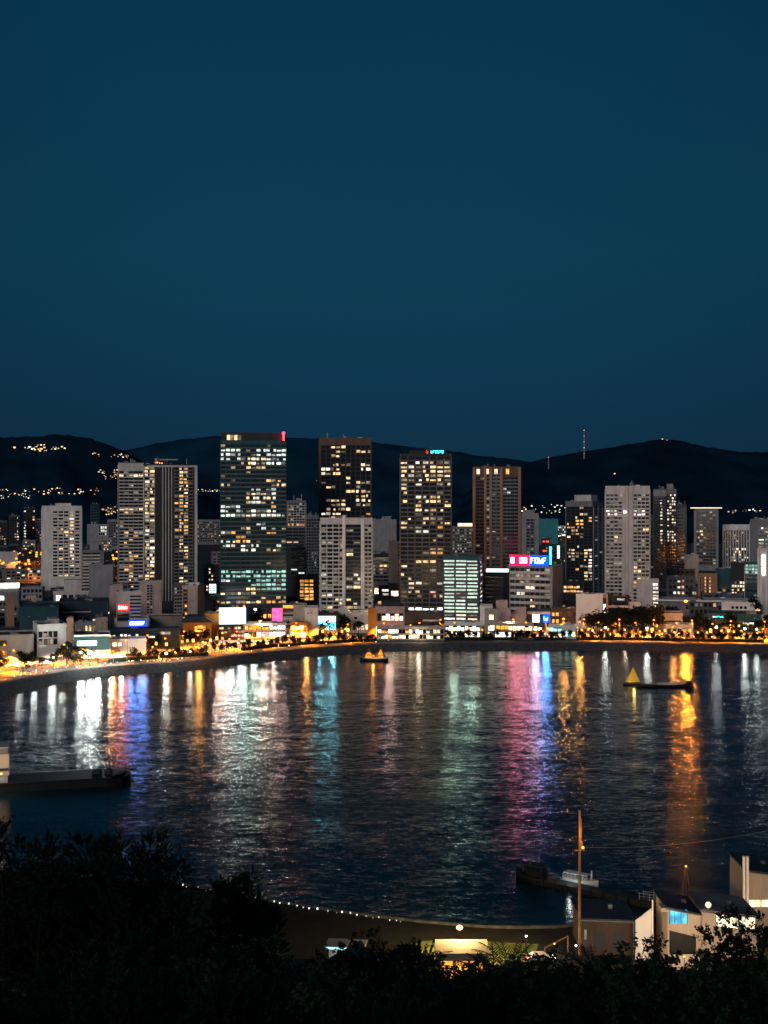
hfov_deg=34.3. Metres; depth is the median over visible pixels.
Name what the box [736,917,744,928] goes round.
window
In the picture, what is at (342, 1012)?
hillside tree
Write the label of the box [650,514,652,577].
office building
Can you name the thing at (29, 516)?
apartment tower
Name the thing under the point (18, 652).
round tree
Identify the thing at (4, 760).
harbour building
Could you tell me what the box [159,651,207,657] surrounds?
hedge
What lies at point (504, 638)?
hedge
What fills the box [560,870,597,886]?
motor launch
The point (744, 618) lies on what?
office building
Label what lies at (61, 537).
apartment tower
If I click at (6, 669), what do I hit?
road
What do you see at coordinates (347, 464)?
small windows
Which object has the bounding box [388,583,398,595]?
house
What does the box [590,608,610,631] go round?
round tree
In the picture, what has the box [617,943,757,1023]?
hillside tree
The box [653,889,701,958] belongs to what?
boathouse
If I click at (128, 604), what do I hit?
office building
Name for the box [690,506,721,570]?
office tower
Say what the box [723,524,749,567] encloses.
hotel building
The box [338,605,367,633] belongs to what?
townhouse
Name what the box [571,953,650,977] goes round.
palm tree
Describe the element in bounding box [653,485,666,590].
apartment tower
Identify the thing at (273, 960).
hillside tree
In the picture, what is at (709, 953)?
hillside tree
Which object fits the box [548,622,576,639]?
ferry terminal
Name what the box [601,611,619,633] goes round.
round tree
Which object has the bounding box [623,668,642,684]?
sailing boat
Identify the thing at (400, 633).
market hall
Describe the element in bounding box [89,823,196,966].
hillside tree
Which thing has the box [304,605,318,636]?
office building
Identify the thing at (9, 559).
industrial building
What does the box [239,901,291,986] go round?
hillside tree
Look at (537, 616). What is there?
shop building
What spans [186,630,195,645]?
round tree
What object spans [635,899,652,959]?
screen wall
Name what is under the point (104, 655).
market tent
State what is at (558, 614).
office building
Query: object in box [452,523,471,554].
office building
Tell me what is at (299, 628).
shop building
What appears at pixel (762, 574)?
office tower
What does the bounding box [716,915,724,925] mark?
window
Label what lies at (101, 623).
apartment building
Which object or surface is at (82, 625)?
house
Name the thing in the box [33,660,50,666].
market tent
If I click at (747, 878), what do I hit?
white post
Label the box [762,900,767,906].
window
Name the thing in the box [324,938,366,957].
kiosk
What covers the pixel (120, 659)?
hedge
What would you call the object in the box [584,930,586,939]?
window
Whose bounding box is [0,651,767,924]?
water
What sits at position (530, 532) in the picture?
apartment tower
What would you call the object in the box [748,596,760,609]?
round tree
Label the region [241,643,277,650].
hedge
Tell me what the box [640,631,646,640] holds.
round tree
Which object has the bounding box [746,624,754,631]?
round tree
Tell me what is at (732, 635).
round tree
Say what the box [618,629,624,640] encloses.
round tree
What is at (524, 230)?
sky
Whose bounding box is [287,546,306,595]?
office building
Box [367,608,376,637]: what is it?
shop building
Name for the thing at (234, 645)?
round tree
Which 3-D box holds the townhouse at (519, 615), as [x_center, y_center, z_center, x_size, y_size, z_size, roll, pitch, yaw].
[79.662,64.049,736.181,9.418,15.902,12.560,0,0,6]
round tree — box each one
[0,650,5,661]
[2,657,10,665]
[15,650,24,657]
[17,655,29,673]
[24,651,35,665]
[37,657,44,668]
[49,651,59,662]
[55,646,66,658]
[60,649,70,664]
[64,641,73,659]
[68,654,76,664]
[72,650,83,662]
[74,647,84,658]
[82,648,94,661]
[129,647,138,659]
[136,651,143,657]
[146,649,153,660]
[147,638,154,646]
[152,649,158,660]
[153,634,162,648]
[160,650,165,659]
[172,647,182,657]
[180,630,187,645]
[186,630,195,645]
[189,631,203,645]
[202,629,210,643]
[210,641,218,649]
[218,643,224,652]
[225,641,231,648]
[230,642,237,648]
[245,638,252,645]
[248,608,265,621]
[268,639,274,644]
[280,634,287,642]
[289,635,296,642]
[311,635,319,640]
[318,623,326,631]
[320,633,326,643]
[325,619,333,629]
[325,631,332,643]
[336,621,343,628]
[339,613,350,634]
[353,620,363,633]
[444,629,450,636]
[456,631,462,640]
[463,629,471,636]
[493,629,500,635]
[524,630,531,636]
[536,629,544,636]
[545,631,553,640]
[551,631,559,640]
[576,630,583,640]
[578,613,596,633]
[586,613,596,631]
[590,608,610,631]
[596,613,611,633]
[596,630,606,636]
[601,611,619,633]
[609,605,627,632]
[616,611,626,628]
[618,608,631,632]
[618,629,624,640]
[619,606,642,634]
[626,606,649,634]
[637,604,655,633]
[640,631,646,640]
[646,617,658,630]
[647,603,664,633]
[677,629,683,640]
[690,617,700,629]
[694,613,708,631]
[698,631,704,638]
[704,619,716,632]
[713,630,721,641]
[718,621,731,632]
[719,633,726,638]
[722,611,737,629]
[728,618,741,629]
[729,632,735,642]
[735,631,742,641]
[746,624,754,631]
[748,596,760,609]
[749,632,758,639]
[754,620,762,631]
[757,614,767,635]
[757,631,765,642]
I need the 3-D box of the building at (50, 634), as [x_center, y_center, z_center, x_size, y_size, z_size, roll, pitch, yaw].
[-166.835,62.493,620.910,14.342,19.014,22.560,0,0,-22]
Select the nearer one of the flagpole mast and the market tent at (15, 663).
the flagpole mast
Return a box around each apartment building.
[5,595,14,627]
[88,563,112,596]
[95,617,107,630]
[109,584,122,613]
[139,579,161,614]
[173,584,182,613]
[182,582,204,616]
[197,519,219,544]
[201,563,214,593]
[209,584,219,611]
[388,540,398,582]
[479,604,492,632]
[496,600,507,621]
[629,601,640,627]
[636,578,658,608]
[684,553,698,580]
[697,573,717,596]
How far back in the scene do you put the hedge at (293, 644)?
670.46 m
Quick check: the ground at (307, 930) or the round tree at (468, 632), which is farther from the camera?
the round tree at (468, 632)
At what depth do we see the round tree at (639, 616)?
728.70 m
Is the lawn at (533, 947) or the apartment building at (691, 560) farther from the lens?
the apartment building at (691, 560)
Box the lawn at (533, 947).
[411,940,537,968]
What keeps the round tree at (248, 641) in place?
on the ground at (203, 554)
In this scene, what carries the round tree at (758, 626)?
on the pavement at (349, 635)
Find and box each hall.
[19,601,58,629]
[58,597,108,627]
[376,625,444,641]
[655,596,757,616]
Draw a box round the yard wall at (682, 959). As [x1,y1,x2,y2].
[668,954,699,969]
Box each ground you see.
[0,543,767,683]
[0,867,767,994]
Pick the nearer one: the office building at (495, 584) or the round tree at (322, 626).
the round tree at (322, 626)
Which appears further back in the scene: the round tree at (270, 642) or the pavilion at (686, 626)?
the pavilion at (686, 626)
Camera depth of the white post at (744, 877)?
211.78 m
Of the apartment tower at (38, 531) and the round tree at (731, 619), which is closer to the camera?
the round tree at (731, 619)
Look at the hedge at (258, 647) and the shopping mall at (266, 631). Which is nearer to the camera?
the hedge at (258, 647)
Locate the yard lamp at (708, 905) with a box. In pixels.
[705,902,710,914]
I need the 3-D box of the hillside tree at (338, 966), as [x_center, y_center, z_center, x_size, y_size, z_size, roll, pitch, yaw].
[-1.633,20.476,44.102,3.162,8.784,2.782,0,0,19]
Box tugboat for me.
[516,857,558,882]
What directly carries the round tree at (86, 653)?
on the pavement at (102, 661)
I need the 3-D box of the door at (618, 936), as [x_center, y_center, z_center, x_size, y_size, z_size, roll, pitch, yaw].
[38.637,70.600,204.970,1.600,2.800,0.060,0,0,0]
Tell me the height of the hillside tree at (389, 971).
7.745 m
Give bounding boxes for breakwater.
[0,768,130,792]
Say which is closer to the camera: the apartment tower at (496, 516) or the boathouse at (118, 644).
the boathouse at (118, 644)
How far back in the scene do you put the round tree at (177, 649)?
610.42 m
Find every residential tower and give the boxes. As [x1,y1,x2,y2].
[117,460,143,589]
[143,458,196,600]
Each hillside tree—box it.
[0,814,73,1010]
[59,827,157,1011]
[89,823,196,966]
[90,882,239,1023]
[130,854,201,965]
[192,958,377,1023]
[192,962,380,1023]
[195,930,358,1023]
[198,864,271,965]
[202,966,437,1023]
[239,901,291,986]
[277,958,444,1023]
[282,963,328,1023]
[296,943,337,996]
[309,960,374,1017]
[317,926,406,987]
[323,951,394,991]
[325,942,429,993]
[331,936,447,1017]
[362,943,427,987]
[369,962,456,1008]
[380,949,575,1023]
[421,962,610,1023]
[484,945,665,1023]
[565,932,738,1023]
[568,952,679,1023]
[584,950,682,1002]
[614,949,678,986]
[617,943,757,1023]
[623,952,767,1023]
[638,965,740,1019]
[672,955,767,1023]
[680,934,767,1004]
[688,903,767,1019]
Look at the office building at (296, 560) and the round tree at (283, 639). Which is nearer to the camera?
the round tree at (283, 639)
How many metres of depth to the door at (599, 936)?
204.94 m
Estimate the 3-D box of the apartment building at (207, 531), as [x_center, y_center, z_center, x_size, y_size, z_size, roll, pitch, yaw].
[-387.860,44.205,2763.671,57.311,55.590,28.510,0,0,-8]
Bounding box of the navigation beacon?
[681,866,690,895]
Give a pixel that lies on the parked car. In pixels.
(539, 953)
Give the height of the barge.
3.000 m
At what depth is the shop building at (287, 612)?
775.21 m
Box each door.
[595,932,604,948]
[614,932,622,948]
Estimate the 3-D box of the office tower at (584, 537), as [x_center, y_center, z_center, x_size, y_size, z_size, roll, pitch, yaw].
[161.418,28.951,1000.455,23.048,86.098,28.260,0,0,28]
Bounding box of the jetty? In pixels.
[532,878,655,909]
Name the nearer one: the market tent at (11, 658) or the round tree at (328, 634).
the market tent at (11, 658)
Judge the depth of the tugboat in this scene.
251.95 m
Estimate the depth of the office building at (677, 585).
1008.33 m
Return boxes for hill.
[0,434,219,543]
[123,436,529,537]
[396,439,767,542]
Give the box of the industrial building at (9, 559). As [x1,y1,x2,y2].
[0,551,17,568]
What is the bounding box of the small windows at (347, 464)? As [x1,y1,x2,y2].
[322,446,369,514]
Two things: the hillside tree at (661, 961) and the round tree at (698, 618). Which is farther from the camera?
the round tree at (698, 618)
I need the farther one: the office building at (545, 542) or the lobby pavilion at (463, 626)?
the office building at (545, 542)
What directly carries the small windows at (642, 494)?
in the apartment tower at (627, 540)
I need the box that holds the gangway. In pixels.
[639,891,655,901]
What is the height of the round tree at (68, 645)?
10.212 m
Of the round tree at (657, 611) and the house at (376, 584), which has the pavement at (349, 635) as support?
the round tree at (657, 611)
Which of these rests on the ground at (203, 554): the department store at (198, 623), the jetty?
the department store at (198, 623)
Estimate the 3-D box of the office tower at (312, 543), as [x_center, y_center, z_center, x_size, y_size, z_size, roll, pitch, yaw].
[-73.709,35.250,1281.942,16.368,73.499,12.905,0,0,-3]
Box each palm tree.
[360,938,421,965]
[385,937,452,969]
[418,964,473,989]
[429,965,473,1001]
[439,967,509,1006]
[453,944,537,1004]
[460,940,553,980]
[484,952,559,984]
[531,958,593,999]
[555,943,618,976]
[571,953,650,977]
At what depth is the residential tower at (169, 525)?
1007.89 m
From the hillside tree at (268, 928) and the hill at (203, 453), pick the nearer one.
the hillside tree at (268, 928)
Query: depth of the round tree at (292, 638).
663.99 m
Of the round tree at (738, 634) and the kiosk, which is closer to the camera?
the kiosk
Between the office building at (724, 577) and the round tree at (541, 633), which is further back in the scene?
the office building at (724, 577)
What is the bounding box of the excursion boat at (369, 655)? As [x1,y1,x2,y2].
[360,647,387,660]
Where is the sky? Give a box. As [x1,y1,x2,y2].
[0,0,767,461]
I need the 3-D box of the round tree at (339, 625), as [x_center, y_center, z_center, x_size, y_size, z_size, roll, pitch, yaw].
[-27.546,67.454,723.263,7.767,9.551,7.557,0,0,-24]
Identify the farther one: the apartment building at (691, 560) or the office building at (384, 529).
the office building at (384, 529)
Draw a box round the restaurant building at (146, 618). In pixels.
[114,615,149,626]
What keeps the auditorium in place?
on the ground at (203, 554)
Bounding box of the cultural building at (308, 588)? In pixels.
[296,573,318,610]
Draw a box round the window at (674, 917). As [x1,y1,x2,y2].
[669,910,687,923]
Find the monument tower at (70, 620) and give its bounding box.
[66,616,73,656]
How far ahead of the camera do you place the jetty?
242.70 m
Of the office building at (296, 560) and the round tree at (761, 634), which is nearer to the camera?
the round tree at (761, 634)
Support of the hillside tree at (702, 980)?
on the ground at (307, 930)
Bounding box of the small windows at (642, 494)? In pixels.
[606,494,648,590]
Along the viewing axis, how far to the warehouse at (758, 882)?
214.98 m
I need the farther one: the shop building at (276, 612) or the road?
the shop building at (276, 612)
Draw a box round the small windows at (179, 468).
[175,468,191,583]
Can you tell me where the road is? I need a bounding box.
[0,635,767,672]
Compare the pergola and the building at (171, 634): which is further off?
the building at (171, 634)
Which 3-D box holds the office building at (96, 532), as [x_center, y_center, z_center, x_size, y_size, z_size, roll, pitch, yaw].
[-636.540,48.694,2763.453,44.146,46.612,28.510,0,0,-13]
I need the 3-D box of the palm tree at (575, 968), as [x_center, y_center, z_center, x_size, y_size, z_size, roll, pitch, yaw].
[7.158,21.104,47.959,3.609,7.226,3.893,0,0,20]
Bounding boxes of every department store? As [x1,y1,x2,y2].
[145,614,183,629]
[181,614,212,641]
[204,611,218,638]
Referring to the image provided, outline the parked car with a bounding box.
[526,951,551,962]
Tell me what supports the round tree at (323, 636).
on the ground at (203, 554)
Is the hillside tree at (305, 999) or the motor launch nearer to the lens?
the hillside tree at (305, 999)
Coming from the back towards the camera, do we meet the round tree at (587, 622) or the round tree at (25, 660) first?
the round tree at (587, 622)
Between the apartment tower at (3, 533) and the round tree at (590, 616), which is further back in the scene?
the apartment tower at (3, 533)
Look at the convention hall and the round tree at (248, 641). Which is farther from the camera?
the convention hall
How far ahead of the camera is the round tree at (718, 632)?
689.67 m
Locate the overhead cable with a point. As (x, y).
(647, 846)
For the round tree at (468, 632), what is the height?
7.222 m
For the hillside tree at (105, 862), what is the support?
on the ground at (307, 930)
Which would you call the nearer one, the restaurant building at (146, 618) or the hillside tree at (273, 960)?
the hillside tree at (273, 960)
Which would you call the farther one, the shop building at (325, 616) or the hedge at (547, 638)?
the shop building at (325, 616)
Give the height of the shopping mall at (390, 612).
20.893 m
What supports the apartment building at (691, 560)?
on the ground at (203, 554)
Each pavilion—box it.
[434,939,489,979]
[444,619,480,636]
[665,622,693,637]
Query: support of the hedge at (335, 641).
on the ground at (203, 554)
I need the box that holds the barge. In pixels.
[636,680,693,686]
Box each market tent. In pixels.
[0,656,16,661]
[8,661,35,665]
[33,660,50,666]
[38,653,59,657]
[93,653,117,662]
[112,653,126,662]
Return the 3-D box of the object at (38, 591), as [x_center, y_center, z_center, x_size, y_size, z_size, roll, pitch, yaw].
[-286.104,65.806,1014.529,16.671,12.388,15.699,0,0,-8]
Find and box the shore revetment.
[0,643,767,698]
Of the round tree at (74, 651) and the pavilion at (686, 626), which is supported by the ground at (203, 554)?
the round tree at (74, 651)
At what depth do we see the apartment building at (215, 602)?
812.20 m
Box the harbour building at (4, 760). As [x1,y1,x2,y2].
[0,741,8,782]
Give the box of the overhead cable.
[590,831,763,847]
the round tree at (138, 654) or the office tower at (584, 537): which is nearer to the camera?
the round tree at (138, 654)
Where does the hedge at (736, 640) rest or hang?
on the ground at (203, 554)
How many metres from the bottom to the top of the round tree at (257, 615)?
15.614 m
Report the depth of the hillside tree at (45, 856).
40.00 m
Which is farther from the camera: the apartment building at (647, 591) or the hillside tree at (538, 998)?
the apartment building at (647, 591)
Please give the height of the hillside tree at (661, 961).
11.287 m
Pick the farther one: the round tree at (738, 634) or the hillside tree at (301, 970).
the round tree at (738, 634)
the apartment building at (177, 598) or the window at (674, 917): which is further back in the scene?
the apartment building at (177, 598)
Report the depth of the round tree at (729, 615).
721.47 m
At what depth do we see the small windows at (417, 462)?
799.93 m
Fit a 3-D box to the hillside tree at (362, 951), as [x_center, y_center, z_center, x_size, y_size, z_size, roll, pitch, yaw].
[-0.982,23.814,53.113,4.836,11.130,5.022,0,0,-22]
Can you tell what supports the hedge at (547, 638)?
on the ground at (203, 554)
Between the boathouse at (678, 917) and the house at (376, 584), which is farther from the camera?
the house at (376, 584)
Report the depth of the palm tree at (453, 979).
46.66 m
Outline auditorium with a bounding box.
[644,610,682,631]
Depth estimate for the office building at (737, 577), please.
969.55 m
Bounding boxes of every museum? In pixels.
[0,630,33,659]
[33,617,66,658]
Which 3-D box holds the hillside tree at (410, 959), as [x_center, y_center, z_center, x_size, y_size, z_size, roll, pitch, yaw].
[0.333,19.370,42.604,4.526,9.365,4.700,0,0,-44]
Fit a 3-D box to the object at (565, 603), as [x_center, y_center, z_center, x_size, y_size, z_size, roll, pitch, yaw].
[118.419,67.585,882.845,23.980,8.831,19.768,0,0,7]
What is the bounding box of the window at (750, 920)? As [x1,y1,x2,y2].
[746,918,754,928]
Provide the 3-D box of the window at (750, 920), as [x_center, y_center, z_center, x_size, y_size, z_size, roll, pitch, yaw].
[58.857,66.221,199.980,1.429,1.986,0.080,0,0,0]
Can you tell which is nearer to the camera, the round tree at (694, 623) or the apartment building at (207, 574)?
the round tree at (694, 623)
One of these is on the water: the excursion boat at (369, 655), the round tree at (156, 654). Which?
the excursion boat at (369, 655)
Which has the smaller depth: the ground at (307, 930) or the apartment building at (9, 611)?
the ground at (307, 930)
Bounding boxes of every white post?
[742,856,745,899]
[746,856,748,902]
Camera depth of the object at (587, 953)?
50.73 m
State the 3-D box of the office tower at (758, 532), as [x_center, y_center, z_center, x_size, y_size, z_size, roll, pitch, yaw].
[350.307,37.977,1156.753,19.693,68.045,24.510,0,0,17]
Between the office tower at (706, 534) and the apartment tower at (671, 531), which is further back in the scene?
the office tower at (706, 534)
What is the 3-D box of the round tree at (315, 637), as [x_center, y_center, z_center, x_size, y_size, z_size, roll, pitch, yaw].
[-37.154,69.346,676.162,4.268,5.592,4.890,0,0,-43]
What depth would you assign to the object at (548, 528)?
2749.44 m
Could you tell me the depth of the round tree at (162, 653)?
604.33 m
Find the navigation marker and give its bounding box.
[92,760,111,773]
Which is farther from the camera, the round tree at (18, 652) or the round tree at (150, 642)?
the round tree at (150, 642)
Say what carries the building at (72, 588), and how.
on the ground at (203, 554)
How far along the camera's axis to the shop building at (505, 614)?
725.20 m
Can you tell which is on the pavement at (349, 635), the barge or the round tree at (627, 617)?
the round tree at (627, 617)
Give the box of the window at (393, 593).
[391,591,397,595]
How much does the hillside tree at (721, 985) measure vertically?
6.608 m
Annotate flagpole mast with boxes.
[575,810,584,955]
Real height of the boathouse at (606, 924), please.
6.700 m
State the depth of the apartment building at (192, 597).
775.47 m
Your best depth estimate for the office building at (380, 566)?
1145.37 m
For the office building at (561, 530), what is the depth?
2749.81 m
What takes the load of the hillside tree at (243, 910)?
on the ground at (307, 930)
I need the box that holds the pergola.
[544,935,568,952]
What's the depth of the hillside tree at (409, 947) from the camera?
55.31 m
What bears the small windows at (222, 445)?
in the office tower at (253, 518)
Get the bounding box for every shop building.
[246,604,272,621]
[271,604,281,620]
[281,601,295,627]
[289,619,306,638]
[318,610,337,635]
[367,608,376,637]
[484,609,498,636]
[501,608,510,621]
[526,606,551,632]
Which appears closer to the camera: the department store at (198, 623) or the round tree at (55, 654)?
the round tree at (55, 654)
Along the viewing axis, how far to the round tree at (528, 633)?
696.40 m
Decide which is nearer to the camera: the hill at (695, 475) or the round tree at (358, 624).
the round tree at (358, 624)
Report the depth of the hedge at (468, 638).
698.96 m
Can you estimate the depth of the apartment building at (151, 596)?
833.04 m
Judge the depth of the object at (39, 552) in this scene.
1852.88 m
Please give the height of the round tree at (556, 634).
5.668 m
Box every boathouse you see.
[110,636,145,655]
[570,898,635,954]
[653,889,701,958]
[685,890,760,965]
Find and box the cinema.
[576,592,607,629]
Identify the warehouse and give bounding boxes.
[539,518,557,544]
[727,851,767,936]
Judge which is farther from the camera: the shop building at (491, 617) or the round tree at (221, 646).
the shop building at (491, 617)
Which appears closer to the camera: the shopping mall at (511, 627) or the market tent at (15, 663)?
the market tent at (15, 663)
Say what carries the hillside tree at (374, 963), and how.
on the ground at (307, 930)
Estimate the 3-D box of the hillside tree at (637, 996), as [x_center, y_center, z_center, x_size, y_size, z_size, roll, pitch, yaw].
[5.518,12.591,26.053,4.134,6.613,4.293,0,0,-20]
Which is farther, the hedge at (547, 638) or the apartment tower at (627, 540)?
the apartment tower at (627, 540)
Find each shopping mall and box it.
[243,620,286,639]
[375,600,404,636]
[404,608,442,625]
[495,622,533,639]
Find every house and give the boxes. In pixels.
[5,578,18,582]
[25,595,36,601]
[74,620,94,630]
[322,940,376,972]
[373,580,388,595]
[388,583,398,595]
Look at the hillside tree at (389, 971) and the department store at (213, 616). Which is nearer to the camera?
the hillside tree at (389, 971)
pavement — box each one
[0,641,767,673]
[1,628,767,664]
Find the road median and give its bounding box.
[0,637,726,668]
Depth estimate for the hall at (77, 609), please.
775.59 m
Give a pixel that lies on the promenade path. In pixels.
(47, 672)
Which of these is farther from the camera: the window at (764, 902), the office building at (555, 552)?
the office building at (555, 552)
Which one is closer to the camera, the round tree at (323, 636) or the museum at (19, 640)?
the museum at (19, 640)
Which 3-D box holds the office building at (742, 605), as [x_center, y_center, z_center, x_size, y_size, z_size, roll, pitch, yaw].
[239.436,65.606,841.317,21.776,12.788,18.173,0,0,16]
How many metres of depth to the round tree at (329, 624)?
718.56 m
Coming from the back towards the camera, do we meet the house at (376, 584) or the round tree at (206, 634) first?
the house at (376, 584)
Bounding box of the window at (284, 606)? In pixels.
[283,605,292,607]
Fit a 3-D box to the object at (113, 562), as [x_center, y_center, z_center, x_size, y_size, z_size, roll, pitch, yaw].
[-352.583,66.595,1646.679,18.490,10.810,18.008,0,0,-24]
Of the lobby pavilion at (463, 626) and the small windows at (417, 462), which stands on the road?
the lobby pavilion at (463, 626)
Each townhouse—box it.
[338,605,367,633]
[511,606,526,621]
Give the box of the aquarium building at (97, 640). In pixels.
[73,630,110,659]
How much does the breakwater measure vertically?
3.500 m
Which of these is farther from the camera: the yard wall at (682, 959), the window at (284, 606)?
the window at (284, 606)
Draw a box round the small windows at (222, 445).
[221,444,285,606]
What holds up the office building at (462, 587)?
on the ground at (203, 554)
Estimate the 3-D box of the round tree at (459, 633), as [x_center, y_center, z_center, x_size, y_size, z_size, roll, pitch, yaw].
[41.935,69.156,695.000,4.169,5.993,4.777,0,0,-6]
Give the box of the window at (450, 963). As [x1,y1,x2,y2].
[441,961,452,971]
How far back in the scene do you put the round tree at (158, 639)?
650.81 m
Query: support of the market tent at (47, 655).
on the road
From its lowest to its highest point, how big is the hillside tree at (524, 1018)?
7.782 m
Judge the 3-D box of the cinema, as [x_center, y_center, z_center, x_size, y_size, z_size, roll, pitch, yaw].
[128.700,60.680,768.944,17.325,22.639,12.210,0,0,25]
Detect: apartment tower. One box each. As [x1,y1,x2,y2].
[0,520,6,547]
[9,513,19,545]
[23,507,35,539]
[35,518,40,544]
[41,503,82,589]
[107,519,117,548]
[319,511,373,610]
[472,464,521,570]
[521,510,538,554]
[604,483,650,600]
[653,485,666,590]
[667,484,676,574]
[677,501,686,567]
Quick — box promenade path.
[0,641,767,683]
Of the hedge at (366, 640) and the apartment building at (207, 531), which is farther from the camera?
the apartment building at (207, 531)
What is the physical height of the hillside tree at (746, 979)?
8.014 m
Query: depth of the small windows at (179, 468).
1009.49 m
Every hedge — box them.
[108,655,157,661]
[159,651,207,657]
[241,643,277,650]
[278,640,315,646]
[316,638,357,643]
[358,638,376,641]
[446,636,490,639]
[491,636,535,639]
[536,636,580,639]
[581,636,624,639]
[625,637,670,640]
[671,637,716,641]
[718,638,763,642]
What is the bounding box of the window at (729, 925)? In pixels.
[726,917,734,927]
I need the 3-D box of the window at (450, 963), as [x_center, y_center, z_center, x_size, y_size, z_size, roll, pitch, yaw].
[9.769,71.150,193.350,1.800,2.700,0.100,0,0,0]
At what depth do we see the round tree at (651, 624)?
730.09 m
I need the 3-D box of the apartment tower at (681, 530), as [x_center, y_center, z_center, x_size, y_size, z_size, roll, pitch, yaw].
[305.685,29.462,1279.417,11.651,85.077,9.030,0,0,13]
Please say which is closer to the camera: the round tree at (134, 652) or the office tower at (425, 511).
the round tree at (134, 652)
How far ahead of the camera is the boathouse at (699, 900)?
200.74 m
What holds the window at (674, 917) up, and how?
in the boathouse at (678, 917)
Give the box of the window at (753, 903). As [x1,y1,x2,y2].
[749,900,759,906]
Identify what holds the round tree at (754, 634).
on the ground at (203, 554)
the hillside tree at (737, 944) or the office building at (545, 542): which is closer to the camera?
the hillside tree at (737, 944)
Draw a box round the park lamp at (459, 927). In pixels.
[456,925,462,938]
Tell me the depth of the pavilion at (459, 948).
195.29 m
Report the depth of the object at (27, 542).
2239.79 m
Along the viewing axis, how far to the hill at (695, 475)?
3982.63 m
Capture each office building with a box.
[81,542,104,588]
[87,524,106,544]
[116,588,141,626]
[218,607,245,639]
[287,494,305,546]
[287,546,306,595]
[293,603,306,620]
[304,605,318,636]
[372,515,395,552]
[373,552,387,580]
[442,554,482,622]
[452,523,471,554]
[483,569,508,608]
[509,555,562,621]
[541,537,549,554]
[547,543,563,579]
[550,606,575,623]
[558,525,564,535]
[563,580,583,606]
[608,594,629,627]
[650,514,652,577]
[666,575,695,596]
[708,610,762,631]
[715,567,730,586]
[721,599,754,610]
[730,561,744,592]
[744,562,756,597]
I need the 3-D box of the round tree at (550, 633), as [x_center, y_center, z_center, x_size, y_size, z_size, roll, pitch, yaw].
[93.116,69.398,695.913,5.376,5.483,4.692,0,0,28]
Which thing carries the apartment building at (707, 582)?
on the ground at (203, 554)
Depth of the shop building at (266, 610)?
775.33 m
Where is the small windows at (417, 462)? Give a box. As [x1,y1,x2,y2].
[401,461,450,609]
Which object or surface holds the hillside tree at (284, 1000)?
on the ground at (307, 930)
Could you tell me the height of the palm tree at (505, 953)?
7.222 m
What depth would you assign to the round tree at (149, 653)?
600.90 m
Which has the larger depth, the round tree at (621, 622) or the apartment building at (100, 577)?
the apartment building at (100, 577)
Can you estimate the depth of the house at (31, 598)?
933.37 m
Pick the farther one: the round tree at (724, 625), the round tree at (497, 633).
the round tree at (724, 625)
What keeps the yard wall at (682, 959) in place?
on the ground at (307, 930)
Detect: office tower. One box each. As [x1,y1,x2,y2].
[90,502,99,523]
[220,432,286,606]
[306,513,318,573]
[319,433,371,520]
[399,449,451,609]
[565,495,603,592]
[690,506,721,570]
[750,516,767,561]
[757,547,767,613]

